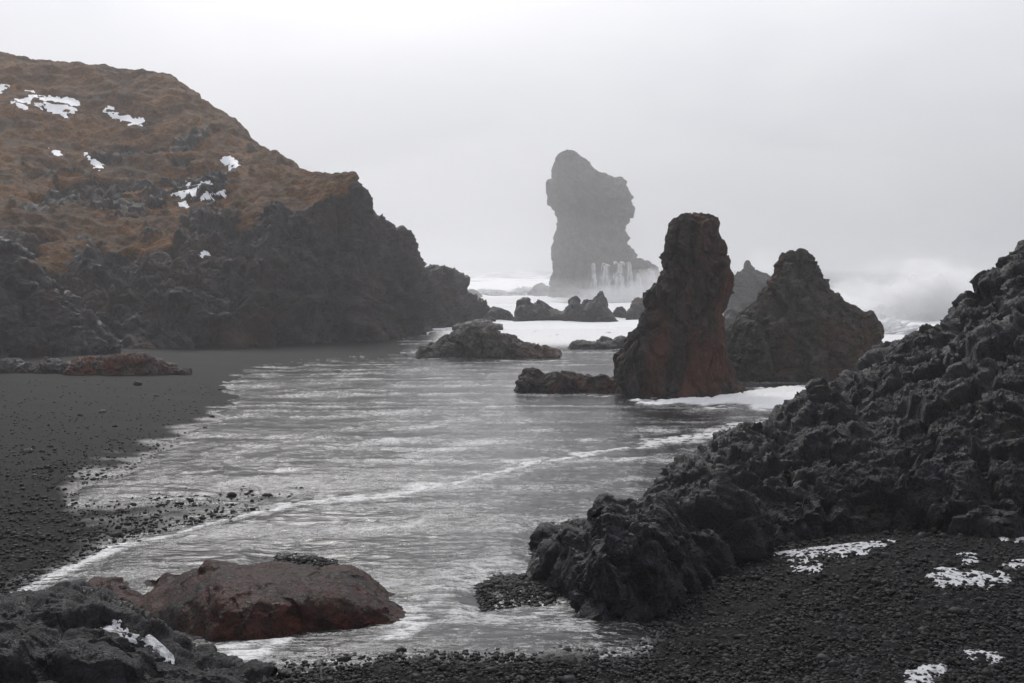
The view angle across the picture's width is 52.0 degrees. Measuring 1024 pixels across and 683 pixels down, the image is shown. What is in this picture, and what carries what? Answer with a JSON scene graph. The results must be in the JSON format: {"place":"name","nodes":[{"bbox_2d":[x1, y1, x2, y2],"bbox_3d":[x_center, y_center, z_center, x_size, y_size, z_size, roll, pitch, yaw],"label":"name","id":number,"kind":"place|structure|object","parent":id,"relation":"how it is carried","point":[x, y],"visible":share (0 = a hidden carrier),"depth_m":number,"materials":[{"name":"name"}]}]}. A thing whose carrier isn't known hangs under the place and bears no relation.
{"place":"outdoors","nodes":[
{"label":"outdoors","id":0,"kind":"place"},
{"bbox_2d":[0,51,496,348],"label":"hill","id":1,"kind":"structure","parent":0,"point":[120,241],"depth_m":76.48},
{"bbox_2d":[0,84,9,93],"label":"snow patch","id":2,"kind":"object","parent":1,"relation":"on","point":[2,87],"visible":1,"depth_m":106.84,"materials":[{"name":"white snow"}]},
{"bbox_2d":[11,90,34,109],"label":"snow patch","id":3,"kind":"object","parent":1,"relation":"on","point":[28,100],"visible":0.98,"depth_m":102.40,"materials":[{"name":"white snow"}]},
{"bbox_2d":[48,148,61,155],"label":"snow patch","id":4,"kind":"object","parent":1,"relation":"on","point":[56,152],"visible":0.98,"depth_m":93.04,"materials":[{"name":"white snow"}]},
{"bbox_2d":[31,95,79,117],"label":"snow patch","id":5,"kind":"object","parent":1,"relation":"on","point":[55,108],"visible":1,"depth_m":103.34,"materials":[{"name":"white snow"}]},
{"bbox_2d":[84,152,103,170],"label":"snow patch","id":6,"kind":"object","parent":1,"relation":"on","point":[96,163],"visible":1,"depth_m":91.26,"materials":[{"name":"white snow"}]},
{"bbox_2d":[103,105,144,125],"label":"snow patch","id":7,"kind":"object","parent":1,"relation":"on","point":[129,118],"visible":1,"depth_m":102.28,"materials":[{"name":"white snow"}]},
{"bbox_2d":[178,201,188,207],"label":"snow patch","id":8,"kind":"object","parent":1,"relation":"on","point":[183,204],"visible":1,"depth_m":81.49,"materials":[{"name":"white snow"}]},
{"bbox_2d":[171,180,226,200],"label":"snow patch","id":9,"kind":"object","parent":1,"relation":"on","point":[192,191],"visible":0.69,"depth_m":82.96,"materials":[{"name":"white snow"}]},
{"bbox_2d":[198,250,209,257],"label":"snow patch","id":10,"kind":"object","parent":1,"relation":"on","point":[204,252],"visible":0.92,"depth_m":70.69,"materials":[{"name":"white snow"}]},
{"bbox_2d":[220,156,238,170],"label":"snow patch","id":11,"kind":"object","parent":1,"relation":"on","point":[226,160],"visible":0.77,"depth_m":89.89,"materials":[{"name":"white snow"}]},
{"bbox_2d":[7,327,908,676],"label":"water","id":12,"kind":"structure","parent":0,"point":[435,491],"depth_m":17.36,"materials":[{"name":"grey liquid"}]},
{"bbox_2d":[0,335,1023,682],"bbox_3d":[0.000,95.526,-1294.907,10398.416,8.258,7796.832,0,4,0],"label":"ground","id":13,"kind":"structure","parent":0,"point":[212,367],"depth_m":13.14,"materials":[{"name":"black"}]},
{"bbox_2d":[0,357,36,372],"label":"beach rock","id":14,"kind":"object","parent":13,"relation":"on","point":[13,365],"visible":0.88,"depth_m":41.63,"materials":[{"name":"grey stone"}]},
{"bbox_2d":[23,448,32,452],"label":"beach stone","id":15,"kind":"object","parent":13,"relation":"on","point":[28,450],"visible":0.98,"depth_m":20.90,"materials":[{"name":"black stone"}]},
{"bbox_2d":[34,357,65,373],"bbox_3d":[-18.420,1.385,42.244,1.551,1.596,2.243,-2,4,-22],"label":"beach rock","id":16,"kind":"object","parent":13,"relation":"on","point":[50,365],"visible":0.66,"depth_m":41.46,"materials":[{"name":"grey stone"}]},
{"bbox_2d":[0,237,123,358],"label":"rock outcrop","id":17,"kind":"object","parent":13,"relation":"on","point":[42,313],"visible":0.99,"depth_m":53.14,"materials":[{"name":"grey stone"}]},
{"bbox_2d":[88,576,142,602],"bbox_3d":[-3.503,2.476,9.096,0.652,0.837,1.401,-2,4,-24],"label":"boulder","id":18,"kind":"object","parent":13,"relation":"on","point":[119,587],"visible":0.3,"depth_m":8.99,"materials":[{"name":"brown stone"}]},
{"bbox_2d":[62,352,191,374],"bbox_3d":[-15.598,1.396,42.954,5.589,1.962,2.241,-3,5,-36],"label":"beach rock","id":19,"kind":"object","parent":13,"relation":"on","point":[133,363],"visible":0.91,"depth_m":41.93,"materials":[{"name":"brown stone"}]},
{"bbox_2d":[133,381,141,385],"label":"beach stone","id":20,"kind":"object","parent":13,"relation":"on","point":[138,383],"visible":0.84,"depth_m":37.91,"materials":[{"name":"black stone"}]},
{"bbox_2d":[0,581,277,682],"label":"boulder","id":21,"kind":"object","parent":13,"relation":"on","point":[56,633],"visible":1,"depth_m":5.73,"materials":[{"name":"black stone"}]},
{"bbox_2d":[103,623,138,643],"bbox_3d":[-2.221,1.656,5.929,0.237,0.086,0.156,2,5,30],"label":"ice patch","id":22,"kind":"object","parent":21,"relation":"on","point":[113,627],"visible":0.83,"depth_m":5.93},
{"bbox_2d":[140,634,174,663],"bbox_3d":[-1.990,1.731,5.890,0.255,0.118,0.093,2,5,31],"label":"ice patch","id":23,"kind":"object","parent":21,"relation":"on","point":[162,650],"visible":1,"depth_m":5.89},
{"bbox_2d":[126,342,156,348],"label":"beach rock","id":24,"kind":"object","parent":13,"relation":"on","point":[145,345],"visible":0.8,"depth_m":59.71,"materials":[{"name":"grey stone"}]},
{"bbox_2d":[227,492,236,496],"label":"beach stone","id":25,"kind":"object","parent":13,"relation":"on","point":[232,494],"visible":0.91,"depth_m":15.55,"materials":[{"name":"grey stone"}]},
{"bbox_2d":[130,559,412,640],"bbox_3d":[-2.171,2.311,8.440,2.913,1.376,2.897,0,4,0],"label":"boulder","id":26,"kind":"object","parent":13,"relation":"on","point":[211,599],"visible":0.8,"depth_m":7.51,"materials":[{"name":"brown stone"}]},
{"bbox_2d":[415,324,561,358],"bbox_3d":[-1.322,0.638,57.798,8.168,3.234,5.825,0,4,0],"label":"surf rock","id":27,"kind":"object","parent":13,"relation":"on","point":[477,341],"visible":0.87,"depth_m":55.63,"materials":[{"name":"black stone"}]},
{"bbox_2d":[514,367,617,393],"bbox_3d":[2.143,2.095,38.170,4.248,2.342,2.889,0,4,0],"label":"surf rock","id":28,"kind":"object","parent":13,"relation":"on","point":[532,380],"visible":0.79,"depth_m":37.14,"materials":[{"name":"black stone"}]},
{"bbox_2d":[525,492,715,622],"bbox_3d":[1.236,2.247,10.039,2.282,2.001,4.750,0,4,0],"label":"boulder","id":29,"kind":"object","parent":13,"relation":"on","point":[629,560],"visible":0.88,"depth_m":8.42,"materials":[{"name":"black stone"}]},
{"bbox_2d":[612,212,746,397],"bbox_3d":[5.862,-0.727,36.481,5.382,7.556,4.581,0,4,0],"label":"sea stack","id":30,"kind":"object","parent":13,"relation":"on","point":[675,339],"visible":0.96,"depth_m":35.47,"materials":[{"name":"brown stone"}]},
{"bbox_2d":[724,248,883,381],"bbox_3d":[12.053,-0.368,42.997,7.092,6.902,5.430,0,4,0],"label":"sea stack","id":31,"kind":"object","parent":13,"relation":"on","point":[798,320],"visible":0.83,"depth_m":41.43,"materials":[{"name":"grey stone"}]},
{"bbox_2d":[790,563,822,574],"bbox_3d":[2.671,2.061,9.451,0.380,0.122,0.583,1,4,15],"label":"snow patch","id":32,"kind":"object","parent":13,"relation":"on","point":[814,567],"visible":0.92,"depth_m":9.45,"materials":[{"name":"white snow"}]},
{"bbox_2d":[643,240,1023,587],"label":"rock ridge","id":33,"kind":"object","parent":13,"relation":"on","point":[922,427],"visible":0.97,"depth_m":12.56,"materials":[{"name":"black stone"}]},
{"bbox_2d":[774,539,895,563],"bbox_3d":[3.257,2.080,10.211,1.356,0.217,0.937,0,4,0],"label":"snow patch","id":34,"kind":"object","parent":13,"relation":"on","point":[865,545],"visible":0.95,"depth_m":10.38,"materials":[{"name":"white snow"}]},
{"bbox_2d":[903,663,946,682],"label":"snow patch","id":35,"kind":"object","parent":13,"relation":"on","point":[920,670],"visible":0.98,"depth_m":5.84,"materials":[{"name":"white snow"}]},
{"bbox_2d":[956,552,977,564],"bbox_3d":[4.064,1.928,9.332,0.198,0.113,0.875,2,4,21],"label":"snow patch","id":36,"kind":"object","parent":13,"relation":"on","point":[970,561],"visible":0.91,"depth_m":9.15,"materials":[{"name":"white snow"}]},
{"bbox_2d":[925,567,1016,587],"bbox_3d":[3.682,1.900,8.393,0.726,0.065,0.802,1,4,14],"label":"snow patch","id":37,"kind":"object","parent":13,"relation":"on","point":[980,582],"visible":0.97,"depth_m":8.39,"materials":[{"name":"white snow"}]},
{"bbox_2d":[963,649,1002,663],"bbox_3d":[2.789,1.861,6.207,0.264,0.057,0.361,2,5,32],"label":"snow patch","id":38,"kind":"object","parent":13,"relation":"on","point":[988,654],"visible":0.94,"depth_m":6.20,"materials":[{"name":"white snow"}]},
{"bbox_2d":[998,537,1023,542],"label":"snow patch","id":39,"kind":"object","parent":13,"relation":"on","point":[1005,539],"visible":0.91,"depth_m":10.55,"materials":[{"name":"white snow"}]},
{"bbox_2d":[1002,559,1023,567],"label":"snow patch","id":40,"kind":"object","parent":13,"relation":"on","point":[1014,564],"visible":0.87,"depth_m":8.95,"materials":[{"name":"white snow"}]},
{"bbox_2d":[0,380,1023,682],"bbox_3d":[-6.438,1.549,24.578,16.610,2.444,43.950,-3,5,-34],"label":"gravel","id":41,"kind":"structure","parent":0,"point":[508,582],"depth_m":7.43,"materials":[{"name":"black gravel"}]},
{"bbox_2d":[0,0,1023,269],"label":"sky","id":42,"kind":"structure","parent":0,"point":[852,134],"materials":[{"name":"white"}]},
{"bbox_2d":[426,270,986,334],"bbox_3d":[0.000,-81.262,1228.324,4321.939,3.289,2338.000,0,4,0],"label":"sea","id":43,"kind":"structure","parent":0,"point":[865,289],"depth_m":267.26,"materials":[{"name":"liquid"}]},
{"bbox_2d":[467,289,481,296],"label":"surf rock","id":44,"kind":"object","parent":43,"relation":"in","point":[473,291],"visible":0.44,"depth_m":178.16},
{"bbox_2d":[452,319,502,330],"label":"surf rock","id":45,"kind":"object","parent":43,"relation":"in","point":[497,326],"visible":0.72,"depth_m":84.49,"materials":[{"name":"grey stone"}]},
{"bbox_2d":[486,306,512,320],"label":"surf rock","id":46,"kind":"object","parent":43,"relation":"in","point":[497,313],"visible":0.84,"depth_m":104.22,"materials":[{"name":"grey stone"}]},
{"bbox_2d":[477,286,532,295],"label":"breaking wave","id":47,"kind":"object","parent":43,"relation":"on","point":[522,291],"visible":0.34,"depth_m":187.89,"materials":[{"name":"white liquid"}]},
{"bbox_2d":[527,282,549,295],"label":"surf rock","id":48,"kind":"object","parent":43,"relation":"in","point":[541,289],"visible":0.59,"depth_m":178.24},
{"bbox_2d":[511,291,617,321],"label":"surf rock","id":49,"kind":"object","parent":43,"relation":"in","point":[595,309],"visible":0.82,"depth_m":96.61,"materials":[{"name":"grey stone"}]},
{"bbox_2d":[546,149,637,297],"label":"sea stack","id":50,"kind":"object","parent":43,"relation":"in","point":[590,206],"visible":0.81,"depth_m":161.14,"materials":[{"name":"grey stone"}]},
{"bbox_2d":[550,297,633,302],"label":"breaking wave","id":51,"kind":"object","parent":43,"relation":"on","point":[619,300],"visible":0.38,"depth_m":152.11,"materials":[{"name":"white liquid"}]},
{"bbox_2d":[568,335,625,348],"bbox_3d":[5.861,0.617,64.428,5.089,2.115,4.742,0,4,0],"label":"surf rock","id":52,"kind":"object","parent":43,"relation":"in","point":[605,342],"visible":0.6,"depth_m":62.48,"materials":[{"name":"grey stone"}]},
{"bbox_2d":[613,306,625,317],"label":"surf rock","id":53,"kind":"object","parent":43,"relation":"in","point":[619,312],"visible":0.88,"depth_m":112.14,"materials":[{"name":"grey stone"}]},
{"bbox_2d":[586,257,659,298],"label":"rock ledge","id":54,"kind":"object","parent":43,"relation":"in","point":[644,267],"visible":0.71,"depth_m":158.64,"materials":[{"name":"white liquid"}]},
{"bbox_2d":[593,263,596,285],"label":"waterfall","id":55,"kind":"structure","parent":54,"relation":"attached to","point":[594,275],"depth_m":158.60,"materials":[{"name":"white liquid"}]},
{"bbox_2d":[601,263,611,296],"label":"waterfall","id":56,"kind":"structure","parent":54,"relation":"attached to","point":[608,290],"depth_m":158.09,"materials":[{"name":"white liquid"}]},
{"bbox_2d":[613,261,625,297],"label":"waterfall","id":57,"kind":"structure","parent":54,"relation":"attached to","point":[622,286],"depth_m":157.79,"materials":[{"name":"white liquid"}]},
{"bbox_2d":[624,262,636,297],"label":"waterfall","id":58,"kind":"structure","parent":54,"relation":"attached to","point":[632,290],"depth_m":158.22,"materials":[{"name":"white liquid"}]},
{"bbox_2d":[637,270,643,297],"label":"waterfall","id":59,"kind":"structure","parent":54,"relation":"attached to","point":[641,291],"depth_m":157.99,"materials":[{"name":"white liquid"}]},
{"bbox_2d":[626,297,644,319],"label":"surf rock","id":60,"kind":"object","parent":43,"relation":"in","point":[635,310],"visible":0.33,"depth_m":108.24,"materials":[{"name":"grey stone"}]},
{"bbox_2d":[723,308,740,327],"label":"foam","id":61,"kind":"object","parent":43,"relation":"in","point":[729,314],"visible":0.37,"depth_m":88.45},
{"bbox_2d":[724,260,770,312],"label":"sea stack","id":62,"kind":"object","parent":43,"relation":"in","point":[750,282],"visible":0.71,"depth_m":118.20,"materials":[{"name":"grey stone"}]},
{"bbox_2d":[878,317,920,334],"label":"breaking wave","id":63,"kind":"object","parent":43,"relation":"on","point":[892,325],"visible":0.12,"depth_m":79.07,"materials":[{"name":"white liquid"}]},
{"bbox_2d":[861,272,971,319],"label":"breaking wave","id":64,"kind":"object","parent":43,"relation":"on","point":[924,300],"visible":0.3,"depth_m":107.21,"materials":[{"name":"white liquid"}]}
]}

